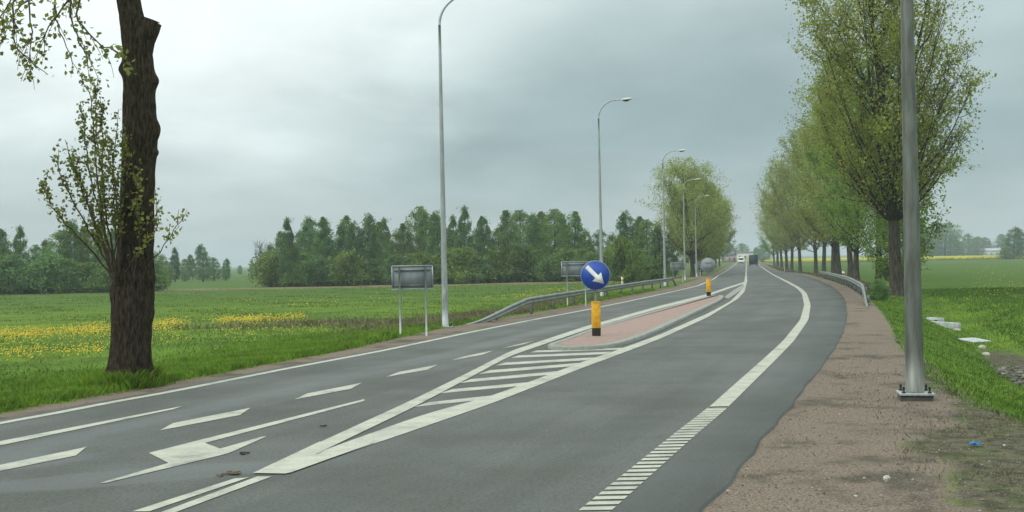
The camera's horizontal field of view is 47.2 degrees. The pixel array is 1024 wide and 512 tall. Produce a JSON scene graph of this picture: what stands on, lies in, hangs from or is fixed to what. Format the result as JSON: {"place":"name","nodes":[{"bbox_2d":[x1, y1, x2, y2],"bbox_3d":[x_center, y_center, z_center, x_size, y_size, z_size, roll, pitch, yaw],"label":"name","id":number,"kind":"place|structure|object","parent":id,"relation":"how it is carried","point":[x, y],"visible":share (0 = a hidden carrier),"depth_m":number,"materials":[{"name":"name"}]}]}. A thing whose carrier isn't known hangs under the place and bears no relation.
{"place":"outdoors","nodes":[
{"label":"outdoors","id":0,"kind":"place"},
{"bbox_2d":[0,288,654,413],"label":"verge grass","id":1,"kind":"structure","parent":0,"point":[50,390],"depth_m":26.05,"materials":[{"name":"green plant"}]},
{"bbox_2d":[0,261,847,511],"bbox_3d":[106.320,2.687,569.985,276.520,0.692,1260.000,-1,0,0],"label":"road","id":2,"kind":"structure","parent":0,"point":[686,415],"depth_m":14.57,"materials":[{"name":"grey asphalt"}]},
{"bbox_2d":[548,295,723,349],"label":"traffic island","id":3,"kind":"structure","parent":2,"relation":"on","point":[622,332],"depth_m":32.63,"materials":[{"name":"concrete"}]},
{"bbox_2d":[581,261,609,335],"bbox_3d":[2.098,1.060,29.404,0.740,1.890,0.170,-1,0,0],"label":"bollard sign","id":4,"kind":"object","parent":3,"relation":"on","point":[595,275],"visible":1,"depth_m":29.36,"materials":[{"name":"metal"}]},
{"bbox_2d":[701,258,715,295],"bbox_3d":[9.719,1.034,58.068,0.740,1.890,0.170,-1,0,11],"label":"bollard sign","id":5,"kind":"object","parent":3,"relation":"on","point":[708,265],"visible":1,"depth_m":58.01,"materials":[{"name":"metal"}]},
{"bbox_2d":[0,252,1023,511],"bbox_3d":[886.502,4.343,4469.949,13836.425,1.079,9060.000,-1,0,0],"label":"ground","id":6,"kind":"structure","parent":0,"point":[864,322],"depth_m":22.86,"materials":[{"name":"green plant"}]},
{"bbox_2d":[0,228,11,293],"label":"tree","id":7,"kind":"object","parent":6,"relation":"on","point":[3,244],"visible":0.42,"depth_m":138.90,"materials":[{"name":"green plant"}]},
{"bbox_2d":[0,252,34,294],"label":"bush","id":8,"kind":"object","parent":6,"relation":"on","point":[10,279],"visible":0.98,"depth_m":129.34,"materials":[{"name":"green plant"}]},
{"bbox_2d":[6,225,29,262],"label":"tree","id":9,"kind":"object","parent":6,"relation":"on","point":[18,246],"visible":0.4,"depth_m":138.86,"materials":[{"name":"green plant"}]},
{"bbox_2d":[24,244,43,263],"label":"tree","id":10,"kind":"object","parent":6,"relation":"on","point":[32,258],"visible":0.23,"depth_m":137.54,"materials":[{"name":"green plant"}]},
{"bbox_2d":[18,251,82,293],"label":"bush","id":11,"kind":"object","parent":6,"relation":"on","point":[47,259],"visible":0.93,"depth_m":129.63,"materials":[{"name":"green plant"}]},
{"bbox_2d":[43,230,73,260],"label":"tree","id":12,"kind":"object","parent":6,"relation":"on","point":[60,246],"visible":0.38,"depth_m":138.02,"materials":[{"name":"green plant"}]},
{"bbox_2d":[33,258,85,292],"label":"bush","id":13,"kind":"object","parent":6,"relation":"on","point":[61,288],"visible":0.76,"depth_m":130.34,"materials":[{"name":"green plant"}]},
{"bbox_2d":[59,219,89,260],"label":"tree","id":14,"kind":"object","parent":6,"relation":"on","point":[70,238],"visible":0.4,"depth_m":137.96,"materials":[{"name":"green plant"}]},
{"bbox_2d":[56,262,93,292],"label":"bush","id":15,"kind":"object","parent":6,"relation":"on","point":[82,266],"visible":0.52,"depth_m":132.18,"materials":[{"name":"green plant"}]},
{"bbox_2d":[70,226,93,263],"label":"tree","id":16,"kind":"object","parent":6,"relation":"on","point":[86,255],"visible":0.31,"depth_m":137.27,"materials":[{"name":"green plant"}]},
{"bbox_2d":[0,0,189,385],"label":"pollarded tree","id":17,"kind":"object","parent":6,"relation":"on","point":[131,269],"visible":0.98,"depth_m":19.91,"materials":[{"name":"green plant"}]},
{"bbox_2d":[82,260,111,291],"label":"bush","id":18,"kind":"object","parent":6,"relation":"on","point":[102,282],"visible":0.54,"depth_m":130.10,"materials":[{"name":"green plant"}]},
{"bbox_2d":[86,222,110,291],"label":"tree","id":19,"kind":"object","parent":6,"relation":"on","point":[94,259],"visible":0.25,"depth_m":132.22,"materials":[{"name":"green plant"}]},
{"bbox_2d":[67,363,181,390],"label":"trunk foot grass","id":20,"kind":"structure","parent":6,"relation":"on","point":[146,380],"depth_m":19.73,"materials":[{"name":"green plant"}]},
{"bbox_2d":[108,252,168,290],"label":"bush","id":21,"kind":"object","parent":6,"relation":"on","point":[158,274],"visible":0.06,"depth_m":131.40,"materials":[{"name":"green plant"}]},
{"bbox_2d":[167,247,183,281],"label":"distant tree","id":22,"kind":"object","parent":6,"relation":"on","point":[174,260],"visible":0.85,"depth_m":229.62,"materials":[{"name":"green plant"}]},
{"bbox_2d":[178,259,192,281],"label":"distant tree","id":23,"kind":"object","parent":6,"relation":"on","point":[185,273],"visible":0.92,"depth_m":239.68,"materials":[{"name":"green plant"}]},
{"bbox_2d":[192,244,213,281],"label":"distant tree","id":24,"kind":"object","parent":6,"relation":"on","point":[200,275],"visible":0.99,"depth_m":224.55,"materials":[{"name":"green plant"}]},
{"bbox_2d":[244,250,283,286],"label":"bush","id":25,"kind":"object","parent":6,"relation":"on","point":[268,259],"visible":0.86,"depth_m":150.55,"materials":[{"name":"green plant"}]},
{"bbox_2d":[277,217,302,286],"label":"tree","id":26,"kind":"object","parent":6,"relation":"on","point":[289,246],"visible":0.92,"depth_m":149.04,"materials":[{"name":"green plant"}]},
{"bbox_2d":[274,260,313,286],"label":"bush","id":27,"kind":"object","parent":6,"relation":"on","point":[283,281],"visible":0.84,"depth_m":148.67,"materials":[{"name":"green plant"}]},
{"bbox_2d":[296,215,324,260],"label":"tree","id":28,"kind":"object","parent":6,"relation":"on","point":[308,227],"visible":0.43,"depth_m":159.86,"materials":[{"name":"green plant"}]},
{"bbox_2d":[293,253,337,285],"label":"bush","id":29,"kind":"object","parent":6,"relation":"on","point":[315,262],"visible":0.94,"depth_m":147.47,"materials":[{"name":"green plant"}]},
{"bbox_2d":[0,281,635,388],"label":"meadow grass","id":30,"kind":"structure","parent":6,"relation":"on","point":[178,329],"depth_m":56.77,"materials":[{"name":"green plant"}]},
{"bbox_2d":[312,217,340,259],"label":"tree","id":31,"kind":"object","parent":6,"relation":"on","point":[326,244],"visible":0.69,"depth_m":151.39,"materials":[{"name":"green plant"}]},
{"bbox_2d":[56,294,614,334],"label":"dry left grass","id":32,"kind":"structure","parent":6,"relation":"on","point":[479,313],"depth_m":45.17,"materials":[{"name":"green plant"}]},
{"bbox_2d":[331,223,346,283],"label":"tree","id":33,"kind":"object","parent":6,"relation":"on","point":[341,242],"visible":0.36,"depth_m":155.66,"materials":[{"name":"green plant"}]},
{"bbox_2d":[324,249,377,285],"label":"bush","id":34,"kind":"object","parent":6,"relation":"on","point":[344,274],"visible":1,"depth_m":147.05,"materials":[{"name":"green plant"}]},
{"bbox_2d":[343,221,372,284],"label":"tree","id":35,"kind":"object","parent":6,"relation":"on","point":[352,229],"visible":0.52,"depth_m":151.88,"materials":[{"name":"green plant"}]},
{"bbox_2d":[354,212,383,284],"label":"tree","id":36,"kind":"object","parent":6,"relation":"on","point":[370,230],"visible":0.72,"depth_m":151.70,"materials":[{"name":"green plant"}]},
{"bbox_2d":[358,258,383,284],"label":"bush","id":37,"kind":"object","parent":6,"relation":"on","point":[375,281],"visible":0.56,"depth_m":150.34,"materials":[{"name":"green plant"}]},
{"bbox_2d":[371,221,390,259],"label":"tree","id":38,"kind":"object","parent":6,"relation":"on","point":[379,225],"visible":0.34,"depth_m":155.49,"materials":[{"name":"green plant"}]},
{"bbox_2d":[372,254,413,284],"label":"bush","id":39,"kind":"object","parent":6,"relation":"on","point":[396,260],"visible":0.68,"depth_m":149.49,"materials":[{"name":"green plant"}]},
{"bbox_2d":[385,228,409,260],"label":"tree","id":40,"kind":"object","parent":6,"relation":"on","point":[397,236],"visible":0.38,"depth_m":160.65,"materials":[{"name":"green plant"}]},
{"bbox_2d":[395,223,414,256],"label":"tree","id":41,"kind":"object","parent":6,"relation":"on","point":[403,226],"visible":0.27,"depth_m":164.19,"materials":[{"name":"green plant"}]},
{"bbox_2d":[391,265,432,335],"bbox_3d":[-2.737,1.379,32.436,1.150,2.245,0.100,-1,0,-8],"label":"grey sign","id":42,"kind":"object","parent":6,"relation":"on","point":[408,277],"visible":0.88,"depth_m":32.45,"materials":[{"name":"metal"}]},
{"bbox_2d":[404,206,436,252],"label":"tree","id":43,"kind":"object","parent":6,"relation":"on","point":[419,211],"visible":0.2,"depth_m":165.73,"materials":[{"name":"green plant"}]},
{"bbox_2d":[410,214,436,253],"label":"tree","id":44,"kind":"object","parent":6,"relation":"on","point":[423,241],"visible":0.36,"depth_m":162.56,"materials":[{"name":"green plant"}]},
{"bbox_2d":[407,252,440,282],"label":"bush","id":45,"kind":"object","parent":6,"relation":"on","point":[419,258],"visible":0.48,"depth_m":147.52,"materials":[{"name":"green plant"}]},
{"bbox_2d":[421,210,453,283],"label":"tree","id":46,"kind":"object","parent":6,"relation":"on","point":[432,227],"visible":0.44,"depth_m":151.04,"materials":[{"name":"green plant"}]},
{"bbox_2d":[438,0,453,327],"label":"street lamp","id":47,"kind":"object","parent":6,"relation":"on","point":[444,261],"visible":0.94,"depth_m":36.35,"materials":[{"name":"metal"}]},
{"bbox_2d":[446,215,458,246],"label":"tree","id":48,"kind":"object","parent":6,"relation":"on","point":[453,224],"visible":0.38,"depth_m":158.96,"materials":[{"name":"green plant"}]},
{"bbox_2d":[434,246,488,283],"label":"bush","id":49,"kind":"object","parent":6,"relation":"on","point":[464,255],"visible":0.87,"depth_m":147.46,"materials":[{"name":"green plant"}]},
{"bbox_2d":[452,205,476,282],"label":"tree","id":50,"kind":"object","parent":6,"relation":"on","point":[463,229],"visible":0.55,"depth_m":157.60,"materials":[{"name":"green plant"}]},
{"bbox_2d":[463,255,495,282],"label":"bush","id":51,"kind":"object","parent":6,"relation":"on","point":[485,267],"visible":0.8,"depth_m":148.52,"materials":[{"name":"green plant"}]},
{"bbox_2d":[472,216,495,282],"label":"tree","id":52,"kind":"object","parent":6,"relation":"on","point":[480,241],"visible":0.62,"depth_m":152.98,"materials":[{"name":"green plant"}]},
{"bbox_2d":[483,249,521,282],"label":"bush","id":53,"kind":"object","parent":6,"relation":"on","point":[502,267],"visible":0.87,"depth_m":149.89,"materials":[{"name":"green plant"}]},
{"bbox_2d":[491,210,524,282],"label":"tree","id":54,"kind":"object","parent":6,"relation":"on","point":[504,225],"visible":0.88,"depth_m":150.86,"materials":[{"name":"green plant"}]},
{"bbox_2d":[0,266,1023,359],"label":"dandelions","id":55,"kind":"object","parent":6,"relation":"on","point":[3,331],"visible":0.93,"depth_m":44.15,"materials":[{"name":"yellow plant"}]},
{"bbox_2d":[499,209,530,251],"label":"tree","id":56,"kind":"object","parent":6,"relation":"on","point":[520,226],"visible":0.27,"depth_m":162.31,"materials":[{"name":"green plant"}]},
{"bbox_2d":[511,245,547,281],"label":"bush","id":57,"kind":"object","parent":6,"relation":"on","point":[535,259],"visible":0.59,"depth_m":151.67,"materials":[{"name":"green plant"}]},
{"bbox_2d":[521,212,544,263],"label":"tree","id":58,"kind":"object","parent":6,"relation":"on","point":[532,226],"visible":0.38,"depth_m":155.99,"materials":[{"name":"green plant"}]},
{"bbox_2d":[519,249,553,281],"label":"bush","id":59,"kind":"object","parent":6,"relation":"on","point":[531,253],"visible":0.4,"depth_m":152.30,"materials":[{"name":"green plant"}]},
{"bbox_2d":[533,255,563,281],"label":"bush","id":60,"kind":"object","parent":6,"relation":"on","point":[545,273],"visible":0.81,"depth_m":147.59,"materials":[{"name":"green plant"}]},
{"bbox_2d":[534,208,574,279],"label":"tree","id":61,"kind":"object","parent":6,"relation":"on","point":[550,235],"visible":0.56,"depth_m":154.96,"materials":[{"name":"green plant"}]},
{"bbox_2d":[542,248,591,281],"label":"bush","id":62,"kind":"object","parent":6,"relation":"on","point":[562,255],"visible":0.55,"depth_m":147.59,"materials":[{"name":"green plant"}]},
{"bbox_2d":[467,277,675,324],"bbox_3d":[5.714,1.931,63.066,0.621,0.842,52.388,-1,0,15],"label":"guardrail","id":63,"kind":"object","parent":6,"relation":"on","point":[496,315],"visible":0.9,"depth_m":48.74,"materials":[{"name":"metal"}]},
{"bbox_2d":[561,261,589,305],"bbox_3d":[2.801,1.353,51.137,1.280,2.245,0.100,-1,0,-7],"label":"grey sign","id":64,"kind":"object","parent":6,"relation":"on","point":[571,268],"visible":0.69,"depth_m":51.14,"materials":[{"name":"metal"}]},
{"bbox_2d":[565,211,589,249],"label":"tree","id":65,"kind":"object","parent":6,"relation":"on","point":[575,217],"visible":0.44,"depth_m":160.64,"materials":[{"name":"green plant"}]},
{"bbox_2d":[588,229,608,251],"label":"tree","id":66,"kind":"object","parent":6,"relation":"on","point":[595,243],"visible":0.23,"depth_m":160.75,"materials":[{"name":"green plant"}]},
{"bbox_2d":[598,98,631,296],"bbox_3d":[5.258,-2.849,59.899,1.972,10.418,0.460,-1,0,9],"label":"street lamp","id":67,"kind":"object","parent":6,"relation":"on","point":[600,218],"visible":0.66,"depth_m":59.96,"materials":[{"name":"metal"}]},
{"bbox_2d":[606,236,647,283],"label":"bush","id":68,"kind":"object","parent":6,"relation":"on","point":[629,272],"visible":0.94,"depth_m":117.52,"materials":[{"name":"green plant"}]},
{"bbox_2d":[615,209,641,250],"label":"tree","id":69,"kind":"object","parent":6,"relation":"on","point":[624,226],"visible":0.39,"depth_m":162.04,"materials":[{"name":"green plant"}]},
{"bbox_2d":[623,249,654,281],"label":"bush","id":70,"kind":"object","parent":6,"relation":"on","point":[644,263],"visible":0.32,"depth_m":121.70,"materials":[{"name":"green plant"}]},
{"bbox_2d":[631,218,657,250],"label":"tree","id":71,"kind":"object","parent":6,"relation":"on","point":[646,225],"visible":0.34,"depth_m":158.22,"materials":[{"name":"green plant"}]},
{"bbox_2d":[642,247,673,279],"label":"bush","id":72,"kind":"object","parent":6,"relation":"on","point":[656,266],"visible":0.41,"depth_m":151.15,"materials":[{"name":"green plant"}]},
{"bbox_2d":[648,224,673,278],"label":"tree","id":73,"kind":"object","parent":6,"relation":"on","point":[656,239],"visible":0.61,"depth_m":151.95,"materials":[{"name":"green plant"}]},
{"bbox_2d":[662,231,683,277],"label":"tree","id":74,"kind":"object","parent":6,"relation":"on","point":[674,257],"visible":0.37,"depth_m":161.64,"materials":[{"name":"green plant"}]},
{"bbox_2d":[662,149,684,285],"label":"street lamp","id":75,"kind":"object","parent":6,"relation":"on","point":[664,254],"visible":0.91,"depth_m":87.95,"materials":[{"name":"metal"}]},
{"bbox_2d":[634,156,734,276],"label":"roadside tree","id":76,"kind":"object","parent":6,"relation":"on","point":[676,199],"visible":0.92,"depth_m":150.76,"materials":[{"name":"green plant"}]},
{"bbox_2d":[657,173,732,275],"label":"roadside tree","id":77,"kind":"object","parent":6,"relation":"on","point":[706,251],"visible":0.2,"depth_m":166.96,"materials":[{"name":"green plant"}]},
{"bbox_2d":[657,179,733,270],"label":"roadside tree","id":78,"kind":"object","parent":6,"relation":"on","point":[723,232],"visible":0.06,"depth_m":181.44,"materials":[{"name":"green plant"}]},
{"bbox_2d":[714,197,737,257],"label":"roadside tree","id":79,"kind":"object","parent":6,"relation":"on","point":[730,235],"visible":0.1,"depth_m":250.07,"materials":[{"name":"green plant"}]},
{"bbox_2d":[753,196,776,264],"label":"roadside tree","id":80,"kind":"object","parent":6,"relation":"on","point":[763,243],"visible":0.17,"depth_m":345.58,"materials":[{"name":"green plant"}]},
{"bbox_2d":[752,177,791,265],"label":"roadside tree","id":81,"kind":"object","parent":6,"relation":"on","point":[777,258],"visible":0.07,"depth_m":303.93,"materials":[{"name":"green plant"}]},
{"bbox_2d":[749,160,795,266],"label":"roadside tree","id":82,"kind":"object","parent":6,"relation":"on","point":[766,224],"visible":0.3,"depth_m":267.68,"materials":[{"name":"green plant"}]},
{"bbox_2d":[752,162,795,268],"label":"roadside tree","id":83,"kind":"object","parent":6,"relation":"on","point":[770,235],"visible":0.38,"depth_m":238.06,"materials":[{"name":"green plant"}]},
{"bbox_2d":[760,152,811,270],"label":"roadside tree","id":84,"kind":"object","parent":6,"relation":"on","point":[787,240],"visible":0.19,"depth_m":211.74,"materials":[{"name":"green plant"}]},
{"bbox_2d":[757,129,818,271],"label":"roadside tree","id":85,"kind":"object","parent":6,"relation":"on","point":[790,235],"visible":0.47,"depth_m":189.62,"materials":[{"name":"green plant"}]},
{"bbox_2d":[774,128,822,272],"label":"roadside tree","id":86,"kind":"object","parent":6,"relation":"on","point":[815,246],"visible":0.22,"depth_m":171.87,"materials":[{"name":"green plant"}]},
{"bbox_2d":[781,101,848,271],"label":"roadside tree","id":87,"kind":"object","parent":6,"relation":"on","point":[824,245],"visible":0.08,"depth_m":155.19,"materials":[{"name":"green plant"}]},
{"bbox_2d":[779,74,860,274],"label":"roadside tree","id":88,"kind":"object","parent":6,"relation":"on","point":[810,219],"visible":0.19,"depth_m":124.80,"materials":[{"name":"green plant"}]},
{"bbox_2d":[788,92,859,273],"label":"roadside tree","id":89,"kind":"object","parent":6,"relation":"on","point":[833,265],"visible":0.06,"depth_m":138.77,"materials":[{"name":"green plant"}]},
{"bbox_2d":[768,265,888,292],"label":"dry roadside grass","id":90,"kind":"structure","parent":6,"relation":"on","point":[814,274],"depth_m":140.77,"materials":[{"name":"green plant"}]},
{"bbox_2d":[821,271,869,306],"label":"guardrail","id":91,"kind":"object","parent":6,"relation":"on","point":[857,286],"visible":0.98,"depth_m":67.01,"materials":[{"name":"metal"}]},
{"bbox_2d":[799,65,895,280],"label":"roadside tree","id":92,"kind":"object","parent":6,"relation":"on","point":[843,239],"visible":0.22,"depth_m":101.06,"materials":[{"name":"green plant"}]},
{"bbox_2d":[786,51,922,277],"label":"roadside tree","id":93,"kind":"object","parent":6,"relation":"on","point":[850,264],"visible":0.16,"depth_m":113.96,"materials":[{"name":"green plant"}]},
{"bbox_2d":[798,56,939,279],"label":"roadside tree","id":94,"kind":"object","parent":6,"relation":"on","point":[847,215],"visible":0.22,"depth_m":83.42,"materials":[{"name":"green plant"}]},
{"bbox_2d":[714,255,1023,261],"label":"rape field","id":95,"kind":"structure","parent":6,"relation":"on","point":[861,259],"depth_m":453.94,"materials":[{"name":"yellow plant"}]},
{"bbox_2d":[868,278,890,300],"bbox_3d":[16.293,1.507,52.001,1.073,1.094,0.993,-1,0,-25],"label":"bush","id":96,"kind":"object","parent":6,"relation":"on","point":[877,286],"visible":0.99,"depth_m":51.88,"materials":[{"name":"green plant"}]},
{"bbox_2d":[784,0,996,295],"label":"poplar tree","id":97,"kind":"object","parent":6,"relation":"on","point":[888,185],"visible":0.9,"depth_m":61.96,"materials":[{"name":"green plant"}]},
{"bbox_2d":[859,149,953,285],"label":"roadside tree","id":98,"kind":"object","parent":6,"relation":"on","point":[885,272],"visible":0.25,"depth_m":74.78,"materials":[{"name":"green plant"}]},
{"bbox_2d":[896,0,934,400],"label":"street lamp","id":99,"kind":"object","parent":6,"relation":"on","point":[914,389],"visible":0.99,"depth_m":16.21,"materials":[{"name":"metal"}]},
{"bbox_2d":[925,317,960,328],"bbox_3d":[16.985,2.705,47.387,0.925,0.385,4.200,-1,0,-17],"label":"culvert","id":100,"kind":"object","parent":6,"relation":"on","point":[950,325],"visible":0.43,"depth_m":45.94,"materials":[{"name":"concrete"}]},
{"bbox_2d":[867,286,1023,423],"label":"bank grass","id":101,"kind":"structure","parent":6,"relation":"on","point":[981,296],"depth_m":36.70,"materials":[{"name":"green plant"}]},
{"bbox_2d":[928,222,968,255],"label":"distant tree","id":102,"kind":"object","parent":6,"relation":"on","point":[956,235],"visible":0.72,"depth_m":627.01,"materials":[{"name":"green plant"}]},
{"bbox_2d":[968,236,987,255],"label":"distant tree","id":103,"kind":"object","parent":6,"relation":"on","point":[977,252],"visible":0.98,"depth_m":698.59,"materials":[{"name":"green plant"}]},
{"bbox_2d":[985,363,1023,385],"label":"ditch rubble","id":104,"kind":"object","parent":6,"relation":"on","point":[1017,372],"visible":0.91,"depth_m":27.91,"materials":[{"name":"stone"}]},
{"bbox_2d":[998,226,1023,258],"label":"distant tree","id":105,"kind":"object","parent":6,"relation":"on","point":[1012,239],"visible":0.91,"depth_m":428.63,"materials":[{"name":"green plant"}]},
{"bbox_2d":[0,0,1023,267],"label":"sky","id":106,"kind":"structure","parent":0,"point":[268,112],"materials":[{"name":"grey"}]},
{"bbox_2d":[708,333,1023,511],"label":"gravel","id":107,"kind":"structure","parent":0,"point":[881,494],"depth_m":12.53,"materials":[{"name":"brown gravel"}]},
{"bbox_2d":[832,370,1023,510],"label":"sparse verge grass","id":108,"kind":"structure","parent":0,"point":[1022,424],"depth_m":13.53,"materials":[{"name":"green plant"}]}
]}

